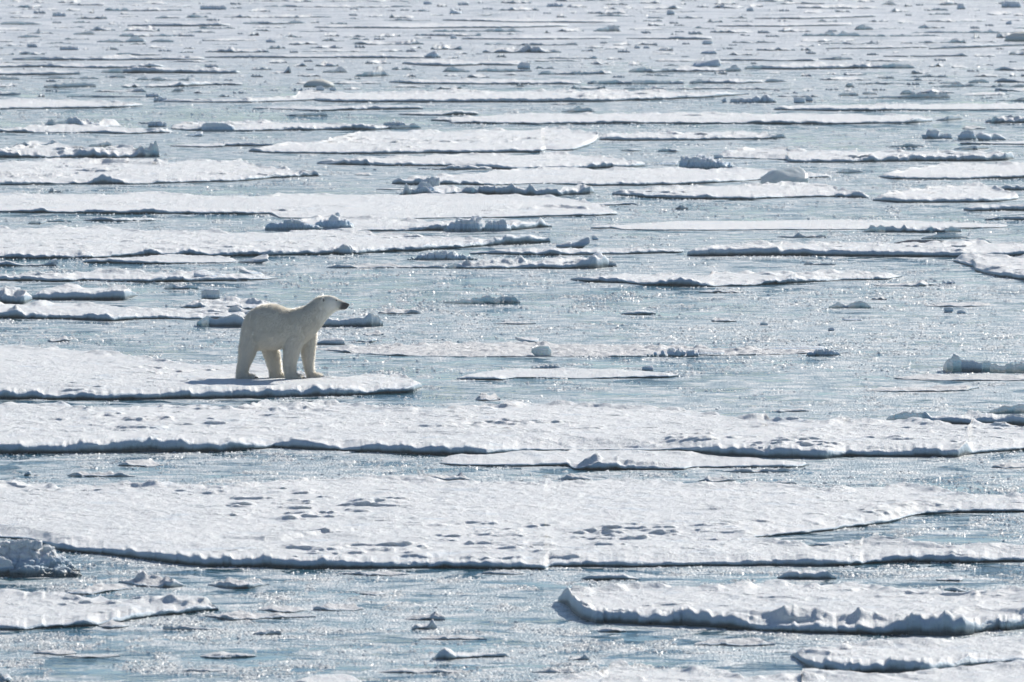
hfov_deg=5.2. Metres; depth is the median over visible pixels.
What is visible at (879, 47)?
ice floe
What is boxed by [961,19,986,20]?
ice floe
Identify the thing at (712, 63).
ice slab
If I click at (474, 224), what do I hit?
ice heap
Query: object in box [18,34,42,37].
ice floe
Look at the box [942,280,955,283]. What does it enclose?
ice heap
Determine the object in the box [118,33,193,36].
ice floe
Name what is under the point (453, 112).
ice floe
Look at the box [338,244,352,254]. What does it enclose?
ice block
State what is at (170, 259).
ice floe
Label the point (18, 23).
ice floe
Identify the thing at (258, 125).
ice floe
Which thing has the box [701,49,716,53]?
ice slab
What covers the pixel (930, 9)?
ice floe
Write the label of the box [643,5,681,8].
ice floe
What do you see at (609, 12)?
ice floe
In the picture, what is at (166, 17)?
ice floe
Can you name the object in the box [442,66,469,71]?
ice floe
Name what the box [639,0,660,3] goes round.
ice floe
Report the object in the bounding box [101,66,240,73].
ice floe
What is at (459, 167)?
ice floe
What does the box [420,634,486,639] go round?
ice floe
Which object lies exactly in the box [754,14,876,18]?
ice floe
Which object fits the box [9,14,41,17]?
ice floe
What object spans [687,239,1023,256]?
ice floe
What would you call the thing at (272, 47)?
ice floe
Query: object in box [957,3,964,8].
ice heap
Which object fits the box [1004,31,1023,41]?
ice mound
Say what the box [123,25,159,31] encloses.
ice floe
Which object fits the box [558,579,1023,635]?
ice floe
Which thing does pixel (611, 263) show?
ice heap
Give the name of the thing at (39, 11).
ice heap
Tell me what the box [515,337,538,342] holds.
ice slab
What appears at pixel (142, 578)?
ice floe
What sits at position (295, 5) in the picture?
ice floe
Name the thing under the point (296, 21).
ice floe
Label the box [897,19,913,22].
ice floe
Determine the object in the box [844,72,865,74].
ice floe
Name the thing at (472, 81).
ice floe
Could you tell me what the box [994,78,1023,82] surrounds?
ice floe
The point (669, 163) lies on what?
ice slab
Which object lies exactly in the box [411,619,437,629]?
ice floe
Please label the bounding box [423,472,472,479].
ice floe
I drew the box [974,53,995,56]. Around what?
ice floe
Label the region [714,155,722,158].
ice block
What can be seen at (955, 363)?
ice floe
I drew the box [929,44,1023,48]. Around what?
ice floe
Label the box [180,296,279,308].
ice floe
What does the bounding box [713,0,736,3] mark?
ice floe
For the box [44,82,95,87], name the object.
ice floe
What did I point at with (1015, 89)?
ice floe
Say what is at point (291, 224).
ice heap
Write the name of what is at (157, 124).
ice heap
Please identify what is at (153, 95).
ice heap
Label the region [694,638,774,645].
ice floe
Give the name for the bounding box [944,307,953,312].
ice block
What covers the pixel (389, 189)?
ice floe
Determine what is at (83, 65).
ice floe
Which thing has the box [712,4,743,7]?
ice floe
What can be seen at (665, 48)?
ice floe
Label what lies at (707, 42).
ice block
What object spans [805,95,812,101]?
ice block
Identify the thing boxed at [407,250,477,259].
ice heap
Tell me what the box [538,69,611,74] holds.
ice floe
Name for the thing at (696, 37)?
ice floe
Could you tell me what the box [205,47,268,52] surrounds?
ice floe
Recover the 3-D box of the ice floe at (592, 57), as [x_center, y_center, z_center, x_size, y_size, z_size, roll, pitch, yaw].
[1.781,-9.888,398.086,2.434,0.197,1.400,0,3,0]
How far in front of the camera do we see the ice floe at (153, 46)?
410.89 m
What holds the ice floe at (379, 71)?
on the sea
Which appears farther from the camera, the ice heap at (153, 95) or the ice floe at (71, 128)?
the ice heap at (153, 95)
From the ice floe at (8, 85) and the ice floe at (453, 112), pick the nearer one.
the ice floe at (453, 112)
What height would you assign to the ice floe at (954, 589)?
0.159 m
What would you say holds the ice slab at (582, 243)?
on the sea
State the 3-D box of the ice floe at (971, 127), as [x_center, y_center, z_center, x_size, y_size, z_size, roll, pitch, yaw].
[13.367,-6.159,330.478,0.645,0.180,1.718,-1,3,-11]
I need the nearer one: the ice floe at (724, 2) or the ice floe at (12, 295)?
the ice floe at (12, 295)
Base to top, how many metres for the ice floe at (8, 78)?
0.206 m
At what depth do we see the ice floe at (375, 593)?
155.40 m
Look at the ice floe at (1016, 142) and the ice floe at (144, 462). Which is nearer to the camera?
the ice floe at (144, 462)
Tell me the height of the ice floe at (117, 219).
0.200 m
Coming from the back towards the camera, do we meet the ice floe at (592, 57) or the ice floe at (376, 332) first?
the ice floe at (592, 57)
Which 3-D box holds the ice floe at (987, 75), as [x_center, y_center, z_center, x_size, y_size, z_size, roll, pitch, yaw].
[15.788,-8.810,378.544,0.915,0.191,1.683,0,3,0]
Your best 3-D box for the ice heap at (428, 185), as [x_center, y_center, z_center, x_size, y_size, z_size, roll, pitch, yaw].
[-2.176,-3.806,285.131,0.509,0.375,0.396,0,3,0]
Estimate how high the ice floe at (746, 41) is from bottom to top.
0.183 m
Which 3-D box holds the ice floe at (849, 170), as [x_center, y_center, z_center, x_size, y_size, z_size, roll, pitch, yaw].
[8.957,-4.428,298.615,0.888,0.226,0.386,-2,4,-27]
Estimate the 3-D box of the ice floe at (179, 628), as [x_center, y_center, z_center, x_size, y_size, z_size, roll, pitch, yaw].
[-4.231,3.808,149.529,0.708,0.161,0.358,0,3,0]
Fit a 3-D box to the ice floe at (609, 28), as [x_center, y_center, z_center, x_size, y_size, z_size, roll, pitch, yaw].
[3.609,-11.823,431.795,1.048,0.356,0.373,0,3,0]
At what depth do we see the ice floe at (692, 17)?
450.68 m
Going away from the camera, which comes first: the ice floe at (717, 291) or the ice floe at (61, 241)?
the ice floe at (717, 291)
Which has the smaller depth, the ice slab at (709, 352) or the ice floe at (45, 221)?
the ice slab at (709, 352)
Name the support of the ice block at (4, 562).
on the ice heap at (28, 558)
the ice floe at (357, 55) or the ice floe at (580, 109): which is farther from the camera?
the ice floe at (357, 55)
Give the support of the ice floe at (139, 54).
on the sea
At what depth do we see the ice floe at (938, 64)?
388.61 m
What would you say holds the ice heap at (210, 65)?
on the sea
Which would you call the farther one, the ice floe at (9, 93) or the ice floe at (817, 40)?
the ice floe at (817, 40)
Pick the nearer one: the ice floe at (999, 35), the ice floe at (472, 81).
the ice floe at (472, 81)
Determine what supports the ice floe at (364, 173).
on the sea
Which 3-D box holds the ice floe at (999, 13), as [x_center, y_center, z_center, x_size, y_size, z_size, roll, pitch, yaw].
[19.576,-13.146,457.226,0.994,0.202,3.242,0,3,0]
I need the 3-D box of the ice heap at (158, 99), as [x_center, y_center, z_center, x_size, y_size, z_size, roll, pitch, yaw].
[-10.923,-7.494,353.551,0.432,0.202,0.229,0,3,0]
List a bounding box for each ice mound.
[303,79,333,86]
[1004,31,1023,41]
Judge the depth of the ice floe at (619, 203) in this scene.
278.96 m
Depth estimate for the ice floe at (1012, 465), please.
181.62 m
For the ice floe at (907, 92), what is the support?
on the sea
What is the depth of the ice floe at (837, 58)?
396.41 m
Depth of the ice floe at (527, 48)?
404.73 m
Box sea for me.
[0,0,1023,681]
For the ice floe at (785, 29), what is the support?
on the sea
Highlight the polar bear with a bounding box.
[235,295,349,378]
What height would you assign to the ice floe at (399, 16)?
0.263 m
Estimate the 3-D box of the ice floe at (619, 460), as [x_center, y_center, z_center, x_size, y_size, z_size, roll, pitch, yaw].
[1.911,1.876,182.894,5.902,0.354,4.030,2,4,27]
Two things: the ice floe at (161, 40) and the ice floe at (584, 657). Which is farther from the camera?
the ice floe at (161, 40)
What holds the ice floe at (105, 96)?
on the sea
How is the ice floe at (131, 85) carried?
on the sea
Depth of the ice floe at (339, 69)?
382.15 m
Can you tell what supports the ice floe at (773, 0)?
on the sea
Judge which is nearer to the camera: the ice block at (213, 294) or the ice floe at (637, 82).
the ice block at (213, 294)
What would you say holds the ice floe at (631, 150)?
on the sea
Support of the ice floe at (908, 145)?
on the sea
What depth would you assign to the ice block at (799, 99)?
352.00 m
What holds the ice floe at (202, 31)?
on the sea
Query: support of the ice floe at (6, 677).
on the sea
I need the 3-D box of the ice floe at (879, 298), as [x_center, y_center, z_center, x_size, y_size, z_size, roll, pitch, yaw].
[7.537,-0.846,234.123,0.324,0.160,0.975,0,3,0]
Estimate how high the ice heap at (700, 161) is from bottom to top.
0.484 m
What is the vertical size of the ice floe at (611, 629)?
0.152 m
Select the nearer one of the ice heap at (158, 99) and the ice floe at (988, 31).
the ice heap at (158, 99)
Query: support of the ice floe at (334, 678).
on the sea
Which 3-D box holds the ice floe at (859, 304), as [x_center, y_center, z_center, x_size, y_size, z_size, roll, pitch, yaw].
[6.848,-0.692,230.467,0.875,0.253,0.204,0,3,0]
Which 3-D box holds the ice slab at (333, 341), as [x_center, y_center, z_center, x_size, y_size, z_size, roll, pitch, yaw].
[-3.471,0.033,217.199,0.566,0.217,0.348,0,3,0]
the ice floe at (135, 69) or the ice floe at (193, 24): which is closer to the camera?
the ice floe at (135, 69)
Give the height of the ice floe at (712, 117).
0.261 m
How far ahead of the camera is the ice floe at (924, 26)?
436.28 m
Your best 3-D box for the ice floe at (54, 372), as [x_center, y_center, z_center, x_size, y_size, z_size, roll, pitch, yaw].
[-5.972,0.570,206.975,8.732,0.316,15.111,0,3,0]
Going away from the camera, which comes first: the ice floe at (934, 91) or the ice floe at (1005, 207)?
the ice floe at (1005, 207)
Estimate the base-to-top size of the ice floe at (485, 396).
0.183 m
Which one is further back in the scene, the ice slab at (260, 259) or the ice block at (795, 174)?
the ice block at (795, 174)
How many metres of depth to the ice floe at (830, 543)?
164.52 m
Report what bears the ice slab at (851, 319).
on the sea
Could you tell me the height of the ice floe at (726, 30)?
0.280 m
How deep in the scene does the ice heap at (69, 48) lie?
407.92 m
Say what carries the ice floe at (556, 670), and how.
on the sea
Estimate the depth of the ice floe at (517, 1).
474.17 m
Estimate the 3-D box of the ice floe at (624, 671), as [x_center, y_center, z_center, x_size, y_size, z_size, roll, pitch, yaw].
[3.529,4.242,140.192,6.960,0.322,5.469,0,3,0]
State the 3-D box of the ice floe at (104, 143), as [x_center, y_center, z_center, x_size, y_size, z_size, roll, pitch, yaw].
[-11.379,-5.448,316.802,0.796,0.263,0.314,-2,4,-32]
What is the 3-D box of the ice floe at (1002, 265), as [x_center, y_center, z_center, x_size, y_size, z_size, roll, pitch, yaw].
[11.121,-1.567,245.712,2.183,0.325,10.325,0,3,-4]
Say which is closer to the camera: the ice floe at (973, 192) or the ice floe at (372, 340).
the ice floe at (372, 340)
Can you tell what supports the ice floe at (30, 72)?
on the sea
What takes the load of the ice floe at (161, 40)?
on the sea
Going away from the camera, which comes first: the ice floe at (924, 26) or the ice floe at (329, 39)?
the ice floe at (329, 39)
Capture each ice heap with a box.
[0,539,81,577]
[27,43,36,46]
[33,10,45,13]
[52,12,65,15]
[60,46,78,49]
[146,93,159,96]
[148,121,166,126]
[154,97,166,101]
[200,5,226,9]
[204,64,217,67]
[265,218,324,230]
[315,212,354,228]
[383,121,404,125]
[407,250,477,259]
[416,182,434,191]
[421,176,439,186]
[424,51,440,57]
[444,215,482,231]
[457,2,468,4]
[484,219,510,230]
[517,62,529,68]
[531,364,560,368]
[547,3,562,6]
[609,259,616,266]
[647,347,698,356]
[667,10,674,14]
[679,154,738,168]
[688,31,701,33]
[730,98,751,102]
[752,95,776,102]
[806,348,840,355]
[906,82,919,84]
[921,129,940,138]
[939,133,951,138]
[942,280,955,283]
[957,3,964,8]
[958,130,975,139]
[1001,0,1020,7]
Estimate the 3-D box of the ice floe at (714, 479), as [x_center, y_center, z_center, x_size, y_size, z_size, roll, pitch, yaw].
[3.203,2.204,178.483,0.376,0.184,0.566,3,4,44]
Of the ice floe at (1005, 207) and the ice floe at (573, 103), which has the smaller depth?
the ice floe at (1005, 207)
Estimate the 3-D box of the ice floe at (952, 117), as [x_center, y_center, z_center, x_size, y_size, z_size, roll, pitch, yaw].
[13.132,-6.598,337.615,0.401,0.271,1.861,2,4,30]
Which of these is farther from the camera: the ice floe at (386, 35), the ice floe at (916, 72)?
the ice floe at (386, 35)
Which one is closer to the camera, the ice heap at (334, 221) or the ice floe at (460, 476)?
the ice floe at (460, 476)
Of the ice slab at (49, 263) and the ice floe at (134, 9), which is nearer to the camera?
the ice slab at (49, 263)
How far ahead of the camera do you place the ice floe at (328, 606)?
152.81 m
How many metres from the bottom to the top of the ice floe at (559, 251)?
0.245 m
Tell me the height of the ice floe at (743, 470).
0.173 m
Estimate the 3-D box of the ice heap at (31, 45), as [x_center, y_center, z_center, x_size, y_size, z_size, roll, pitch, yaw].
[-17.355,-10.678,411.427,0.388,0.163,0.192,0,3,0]
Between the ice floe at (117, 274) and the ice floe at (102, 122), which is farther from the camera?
the ice floe at (102, 122)
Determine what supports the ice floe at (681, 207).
on the sea
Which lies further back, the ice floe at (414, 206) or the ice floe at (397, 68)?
the ice floe at (397, 68)
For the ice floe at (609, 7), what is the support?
on the sea
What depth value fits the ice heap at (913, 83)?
369.49 m
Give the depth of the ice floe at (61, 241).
256.97 m
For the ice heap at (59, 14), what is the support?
on the sea
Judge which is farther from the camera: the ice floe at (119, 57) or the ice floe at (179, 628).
the ice floe at (119, 57)
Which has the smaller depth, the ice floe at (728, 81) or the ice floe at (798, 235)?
the ice floe at (798, 235)
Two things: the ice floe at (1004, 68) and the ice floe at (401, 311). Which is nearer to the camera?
the ice floe at (401, 311)
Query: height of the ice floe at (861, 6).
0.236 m
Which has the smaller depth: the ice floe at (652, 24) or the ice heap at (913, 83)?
the ice heap at (913, 83)
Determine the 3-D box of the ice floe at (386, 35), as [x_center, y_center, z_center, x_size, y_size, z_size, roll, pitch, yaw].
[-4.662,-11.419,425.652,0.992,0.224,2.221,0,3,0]
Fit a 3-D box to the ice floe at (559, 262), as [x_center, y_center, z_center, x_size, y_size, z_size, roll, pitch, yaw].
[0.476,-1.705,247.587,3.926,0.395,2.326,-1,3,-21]
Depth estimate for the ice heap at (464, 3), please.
470.90 m
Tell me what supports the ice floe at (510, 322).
on the sea
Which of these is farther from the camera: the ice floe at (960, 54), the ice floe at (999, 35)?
the ice floe at (999, 35)
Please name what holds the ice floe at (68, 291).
on the sea
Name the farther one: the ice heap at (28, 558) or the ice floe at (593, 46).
the ice floe at (593, 46)
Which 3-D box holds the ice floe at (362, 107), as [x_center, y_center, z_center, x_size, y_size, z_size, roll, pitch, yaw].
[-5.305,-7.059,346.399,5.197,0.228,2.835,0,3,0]
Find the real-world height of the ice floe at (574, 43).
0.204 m
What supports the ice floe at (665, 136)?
on the sea
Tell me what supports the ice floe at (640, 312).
on the sea
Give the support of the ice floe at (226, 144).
on the sea
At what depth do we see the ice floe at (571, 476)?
178.65 m
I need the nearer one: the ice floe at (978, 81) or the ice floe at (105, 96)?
the ice floe at (105, 96)
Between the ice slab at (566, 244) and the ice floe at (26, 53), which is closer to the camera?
the ice slab at (566, 244)
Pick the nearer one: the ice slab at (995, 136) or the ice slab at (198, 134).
the ice slab at (995, 136)
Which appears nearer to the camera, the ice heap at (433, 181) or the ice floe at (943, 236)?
the ice floe at (943, 236)
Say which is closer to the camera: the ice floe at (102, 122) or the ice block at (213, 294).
the ice block at (213, 294)
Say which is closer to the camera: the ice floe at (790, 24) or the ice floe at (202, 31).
the ice floe at (202, 31)
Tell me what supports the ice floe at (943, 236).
on the sea
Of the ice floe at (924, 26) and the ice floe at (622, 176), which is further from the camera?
the ice floe at (924, 26)
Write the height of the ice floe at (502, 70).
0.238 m
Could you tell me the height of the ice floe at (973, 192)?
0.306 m
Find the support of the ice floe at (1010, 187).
on the sea
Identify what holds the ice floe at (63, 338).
on the sea
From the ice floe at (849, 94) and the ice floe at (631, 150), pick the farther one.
the ice floe at (849, 94)
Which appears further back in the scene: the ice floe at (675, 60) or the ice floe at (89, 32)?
the ice floe at (89, 32)
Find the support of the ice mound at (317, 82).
on the sea
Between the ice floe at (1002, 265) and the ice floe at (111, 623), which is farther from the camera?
the ice floe at (1002, 265)
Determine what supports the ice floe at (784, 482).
on the sea
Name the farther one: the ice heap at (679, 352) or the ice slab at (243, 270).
the ice slab at (243, 270)
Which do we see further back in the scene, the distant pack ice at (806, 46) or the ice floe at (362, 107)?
the distant pack ice at (806, 46)
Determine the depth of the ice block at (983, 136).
321.20 m
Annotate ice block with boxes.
[0,557,13,576]
[201,122,234,131]
[201,289,219,299]
[316,86,324,90]
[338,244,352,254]
[531,346,551,355]
[642,366,653,370]
[702,40,712,43]
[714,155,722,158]
[760,166,808,183]
[793,97,804,102]
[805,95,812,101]
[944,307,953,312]
[957,310,965,313]
[976,132,990,140]
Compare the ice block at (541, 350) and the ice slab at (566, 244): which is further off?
the ice slab at (566, 244)
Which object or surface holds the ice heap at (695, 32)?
on the sea
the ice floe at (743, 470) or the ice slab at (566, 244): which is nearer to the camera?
the ice floe at (743, 470)
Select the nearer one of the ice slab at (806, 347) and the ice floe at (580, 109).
the ice slab at (806, 347)
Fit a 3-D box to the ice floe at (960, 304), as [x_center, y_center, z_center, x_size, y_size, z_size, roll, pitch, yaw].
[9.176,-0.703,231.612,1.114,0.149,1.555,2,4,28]
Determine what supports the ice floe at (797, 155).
on the sea
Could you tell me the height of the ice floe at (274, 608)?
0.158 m
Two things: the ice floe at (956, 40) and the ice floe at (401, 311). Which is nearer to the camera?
the ice floe at (401, 311)
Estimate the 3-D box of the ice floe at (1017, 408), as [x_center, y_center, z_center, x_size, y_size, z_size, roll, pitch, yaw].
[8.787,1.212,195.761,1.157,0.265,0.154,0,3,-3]
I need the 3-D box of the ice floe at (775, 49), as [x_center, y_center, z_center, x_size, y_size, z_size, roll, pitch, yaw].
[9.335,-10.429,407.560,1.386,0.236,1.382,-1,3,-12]
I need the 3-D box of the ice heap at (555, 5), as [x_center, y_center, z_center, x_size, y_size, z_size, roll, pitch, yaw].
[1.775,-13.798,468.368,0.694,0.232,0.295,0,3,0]
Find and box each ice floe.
[0,21,41,24]
[0,63,164,67]
[0,69,79,74]
[0,77,19,79]
[0,84,15,86]
[0,93,18,94]
[0,98,142,108]
[0,124,172,133]
[0,140,160,157]
[0,157,321,184]
[0,191,617,218]
[0,225,549,258]
[0,260,57,265]
[0,268,277,281]
[0,285,31,303]
[0,300,249,320]
[0,345,421,399]
[0,399,1023,458]
[0,474,1023,568]
[0,588,218,629]
[0,673,10,681]
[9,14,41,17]
[12,54,204,59]
[12,139,56,146]
[17,4,41,7]
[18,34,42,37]
[19,51,44,54]
[28,219,71,223]
[31,76,98,78]
[32,283,137,299]
[33,649,75,654]
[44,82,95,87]
[45,116,120,126]
[47,335,70,341]
[49,188,62,192]
[57,0,80,2]
[64,654,119,657]
[65,583,131,594]
[66,95,145,96]
[67,471,135,476]
[74,31,94,34]
[82,254,236,263]
[84,217,156,221]
[89,141,112,146]
[97,35,146,41]
[98,619,129,627]
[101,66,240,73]
[104,7,181,10]
[116,53,160,55]
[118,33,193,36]
[118,459,160,466]
[118,571,186,587]
[121,84,140,86]
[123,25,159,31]
[127,22,229,25]
[136,76,188,80]
[145,81,242,86]
[149,45,165,47]
[151,39,173,41]
[155,16,179,18]
[161,88,748,102]
[163,626,216,629]
[164,284,198,289]
[170,142,272,146]
[171,119,421,130]
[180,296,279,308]
[182,668,225,671]
[185,14,207,17]
[187,30,214,32]
[197,313,382,326]
[200,651,255,657]
[202,38,257,40]
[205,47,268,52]
[205,53,426,57]
[205,610,315,619]
[208,577,268,587]
[232,13,331,17]
[243,19,305,23]
[249,126,597,153]
[253,628,280,634]
[254,105,422,110]
[258,604,305,611]
[263,4,411,6]
[268,45,284,48]
[275,65,290,72]
[287,113,327,115]
[296,674,361,681]
[300,213,551,230]
[309,45,342,47]
[313,602,363,610]
[314,22,568,27]
[315,60,337,66]
[317,151,644,169]
[317,341,847,356]
[322,38,343,40]
[322,66,347,72]
[326,263,443,267]
[334,81,377,83]
[342,571,409,575]
[354,39,423,44]
[354,172,372,175]
[355,66,389,76]
[356,338,376,342]
[359,592,385,595]
[363,330,383,335]
[365,60,387,63]
[374,33,399,36]
[376,188,402,189]
[378,308,420,313]
[382,668,456,672]
[389,14,414,17]
[389,78,580,83]
[391,67,414,69]
[392,166,832,185]
[398,110,478,115]
[399,183,593,195]
[402,59,519,65]
[405,611,444,620]
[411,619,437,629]
[413,32,480,35]
[418,165,491,169]
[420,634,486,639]
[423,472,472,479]
[430,44,461,49]
[431,27,523,31]
[431,111,932,123]
[432,647,509,659]
[436,86,461,88]
[440,449,808,469]
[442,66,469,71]
[443,18,617,22]
[443,295,519,303]
[445,255,608,268]
[456,367,678,379]
[461,35,611,39]
[469,247,683,254]
[476,68,531,71]
[476,393,499,400]
[482,43,561,52]
[482,570,524,574]
[484,42,577,44]
[493,321,535,323]
[501,0,531,2]
[530,56,597,58]
[532,667,578,672]
[536,659,1023,681]
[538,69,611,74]
[551,102,583,104]
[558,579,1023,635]
[559,473,591,479]
[561,106,594,111]
[568,654,589,659]
[570,269,901,286]
[571,86,605,88]
[581,573,639,579]
[585,45,602,47]
[587,10,627,13]
[587,80,683,83]
[590,61,607,64]
[591,219,1007,229]
[593,25,620,31]
[594,202,636,204]
[597,627,626,631]
[599,131,786,140]
[602,5,618,8]
[612,181,868,199]
[620,149,641,151]
[621,310,655,314]
[623,86,783,89]
[627,35,711,39]
[629,64,742,72]
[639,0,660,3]
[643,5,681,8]
[648,23,664,25]
[656,58,704,61]
[658,46,672,50]
[658,148,681,151]
[675,205,687,208]
[677,16,702,18]
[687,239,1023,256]
[689,78,786,83]
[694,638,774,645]
[698,476,735,481]
[699,290,747,292]
[710,28,751,32]
[711,318,736,321]
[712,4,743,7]
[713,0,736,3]
[716,22,851,26]
[719,146,1013,162]
[720,58,816,60]
[723,468,788,472]
[732,40,775,42]
[744,61,914,69]
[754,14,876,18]
[756,47,794,50]
[757,0,792,1]
[769,481,796,483]
[774,102,1023,110]
[775,408,808,411]
[777,27,810,31]
[777,570,836,579]
[778,233,825,237]
[791,636,1023,672]
[797,4,875,8]
[800,38,831,41]
[802,30,935,36]
[803,262,835,264]
[809,541,850,545]
[819,56,851,59]
[827,45,927,48]
[829,301,871,307]
[835,168,863,172]
[838,92,858,95]
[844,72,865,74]
[845,83,854,87]
[854,0,873,1]
[854,24,873,29]
[859,92,949,97]
[862,92,877,94]
[862,225,961,231]
[866,59,924,60]
[868,385,978,391]
[871,296,886,299]
[872,182,1018,202]
[874,280,935,285]
[878,161,1023,179]
[883,53,967,56]
[886,410,1023,425]
[888,144,922,147]
[890,8,909,11]
[894,373,1023,380]
[895,240,942,243]
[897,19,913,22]
[900,90,914,94]
[910,74,946,76]
[911,70,927,73]
[913,29,1020,32]
[918,25,944,27]
[918,38,965,42]
[920,89,952,92]
[921,234,967,238]
[925,8,947,10]
[926,302,990,306]
[928,13,950,14]
[928,62,942,66]
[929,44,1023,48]
[936,114,962,120]
[936,577,962,580]
[938,0,957,4]
[943,353,1023,371]
[944,587,965,591]
[951,64,965,67]
[953,252,1023,279]
[954,144,990,149]
[960,141,1023,144]
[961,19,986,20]
[962,126,985,129]
[963,238,991,242]
[964,204,1023,210]
[968,79,988,82]
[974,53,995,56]
[975,74,1000,76]
[985,115,1023,122]
[985,216,1023,219]
[987,11,1011,14]
[989,404,1023,413]
[992,462,1023,467]
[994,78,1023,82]
[995,66,1023,70]
[995,88,1023,90]
[996,33,1011,37]
[1000,185,1023,189]
[1009,51,1023,54]
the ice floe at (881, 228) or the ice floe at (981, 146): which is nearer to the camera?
the ice floe at (881, 228)
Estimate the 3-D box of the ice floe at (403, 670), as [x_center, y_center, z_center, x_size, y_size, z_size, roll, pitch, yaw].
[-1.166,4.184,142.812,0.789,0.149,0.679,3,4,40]
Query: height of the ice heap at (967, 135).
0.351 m
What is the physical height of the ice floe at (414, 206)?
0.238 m
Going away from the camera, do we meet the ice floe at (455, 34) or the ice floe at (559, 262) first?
the ice floe at (559, 262)
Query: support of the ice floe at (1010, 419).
on the sea
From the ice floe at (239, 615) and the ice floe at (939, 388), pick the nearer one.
the ice floe at (239, 615)
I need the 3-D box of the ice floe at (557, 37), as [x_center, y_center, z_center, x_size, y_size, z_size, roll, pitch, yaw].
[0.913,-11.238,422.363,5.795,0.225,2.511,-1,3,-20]
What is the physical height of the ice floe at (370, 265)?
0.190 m
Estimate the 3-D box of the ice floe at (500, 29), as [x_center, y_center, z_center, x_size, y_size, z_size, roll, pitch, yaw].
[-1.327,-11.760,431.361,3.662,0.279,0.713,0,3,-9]
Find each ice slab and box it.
[45,259,57,265]
[187,131,202,136]
[193,270,224,276]
[237,255,268,262]
[239,267,263,274]
[317,337,344,344]
[449,9,461,13]
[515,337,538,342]
[556,241,571,247]
[571,237,589,248]
[590,252,602,257]
[654,161,678,164]
[692,59,720,66]
[698,349,724,355]
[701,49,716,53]
[769,346,823,349]
[842,318,861,320]
[991,133,1005,139]
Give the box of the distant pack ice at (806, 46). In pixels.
[0,0,1023,100]
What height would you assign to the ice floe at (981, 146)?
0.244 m
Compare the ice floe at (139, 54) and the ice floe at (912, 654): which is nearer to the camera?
the ice floe at (912, 654)
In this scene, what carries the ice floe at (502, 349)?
on the sea
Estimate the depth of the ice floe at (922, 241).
258.54 m
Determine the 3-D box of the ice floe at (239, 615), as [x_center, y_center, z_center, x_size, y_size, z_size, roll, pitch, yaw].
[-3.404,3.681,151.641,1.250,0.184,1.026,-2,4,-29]
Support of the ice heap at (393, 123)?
on the sea
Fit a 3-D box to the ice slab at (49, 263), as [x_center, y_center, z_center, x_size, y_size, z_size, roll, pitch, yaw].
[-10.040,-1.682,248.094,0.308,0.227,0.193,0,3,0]
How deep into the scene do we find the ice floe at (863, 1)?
476.69 m
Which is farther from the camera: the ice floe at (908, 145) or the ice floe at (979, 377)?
the ice floe at (908, 145)
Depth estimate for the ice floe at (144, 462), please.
182.28 m
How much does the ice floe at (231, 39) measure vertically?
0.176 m
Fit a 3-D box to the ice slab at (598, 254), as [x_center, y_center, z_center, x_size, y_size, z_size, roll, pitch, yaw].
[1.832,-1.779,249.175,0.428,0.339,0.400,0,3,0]
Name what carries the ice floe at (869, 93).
on the sea
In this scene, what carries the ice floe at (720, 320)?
on the sea
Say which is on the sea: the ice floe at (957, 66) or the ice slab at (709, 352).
the ice floe at (957, 66)
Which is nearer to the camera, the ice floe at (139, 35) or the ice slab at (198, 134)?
the ice slab at (198, 134)
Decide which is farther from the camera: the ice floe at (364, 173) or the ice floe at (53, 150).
the ice floe at (53, 150)
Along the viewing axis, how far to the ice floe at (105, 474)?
179.53 m
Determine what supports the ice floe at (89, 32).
on the sea
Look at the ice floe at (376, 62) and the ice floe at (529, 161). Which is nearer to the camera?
the ice floe at (529, 161)
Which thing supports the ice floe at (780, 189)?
on the sea
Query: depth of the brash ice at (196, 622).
218.00 m
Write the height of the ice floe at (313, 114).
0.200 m
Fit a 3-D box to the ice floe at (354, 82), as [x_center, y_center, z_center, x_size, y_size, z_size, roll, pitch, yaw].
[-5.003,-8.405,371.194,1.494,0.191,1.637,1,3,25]
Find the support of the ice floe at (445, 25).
on the sea
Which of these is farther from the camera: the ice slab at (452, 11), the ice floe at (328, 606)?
the ice slab at (452, 11)
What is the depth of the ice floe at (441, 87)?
365.80 m
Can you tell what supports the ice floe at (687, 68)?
on the sea
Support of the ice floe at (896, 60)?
on the sea
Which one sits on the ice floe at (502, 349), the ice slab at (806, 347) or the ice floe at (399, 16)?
the ice slab at (806, 347)
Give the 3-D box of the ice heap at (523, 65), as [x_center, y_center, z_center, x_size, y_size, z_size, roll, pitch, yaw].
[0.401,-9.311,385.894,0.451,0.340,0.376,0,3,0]
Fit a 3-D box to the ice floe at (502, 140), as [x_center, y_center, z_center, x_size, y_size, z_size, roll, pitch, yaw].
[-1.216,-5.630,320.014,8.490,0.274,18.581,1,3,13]
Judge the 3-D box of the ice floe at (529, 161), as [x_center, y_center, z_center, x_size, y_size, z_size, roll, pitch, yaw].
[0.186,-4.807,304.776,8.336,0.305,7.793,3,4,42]
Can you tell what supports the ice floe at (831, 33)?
on the sea
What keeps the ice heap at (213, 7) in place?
on the sea
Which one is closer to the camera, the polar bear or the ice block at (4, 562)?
the ice block at (4, 562)
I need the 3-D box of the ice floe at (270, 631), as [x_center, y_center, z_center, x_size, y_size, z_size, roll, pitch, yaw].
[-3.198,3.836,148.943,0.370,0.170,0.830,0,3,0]
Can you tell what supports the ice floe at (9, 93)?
on the sea
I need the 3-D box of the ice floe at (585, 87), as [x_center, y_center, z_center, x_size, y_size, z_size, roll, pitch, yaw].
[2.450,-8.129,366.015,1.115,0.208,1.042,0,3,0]
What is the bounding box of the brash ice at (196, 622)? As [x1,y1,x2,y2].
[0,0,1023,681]
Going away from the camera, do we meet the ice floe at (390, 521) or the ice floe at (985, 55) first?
the ice floe at (390, 521)
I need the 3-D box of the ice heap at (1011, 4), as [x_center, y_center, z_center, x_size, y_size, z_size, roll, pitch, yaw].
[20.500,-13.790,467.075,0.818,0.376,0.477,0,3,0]
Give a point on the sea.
(836, 384)

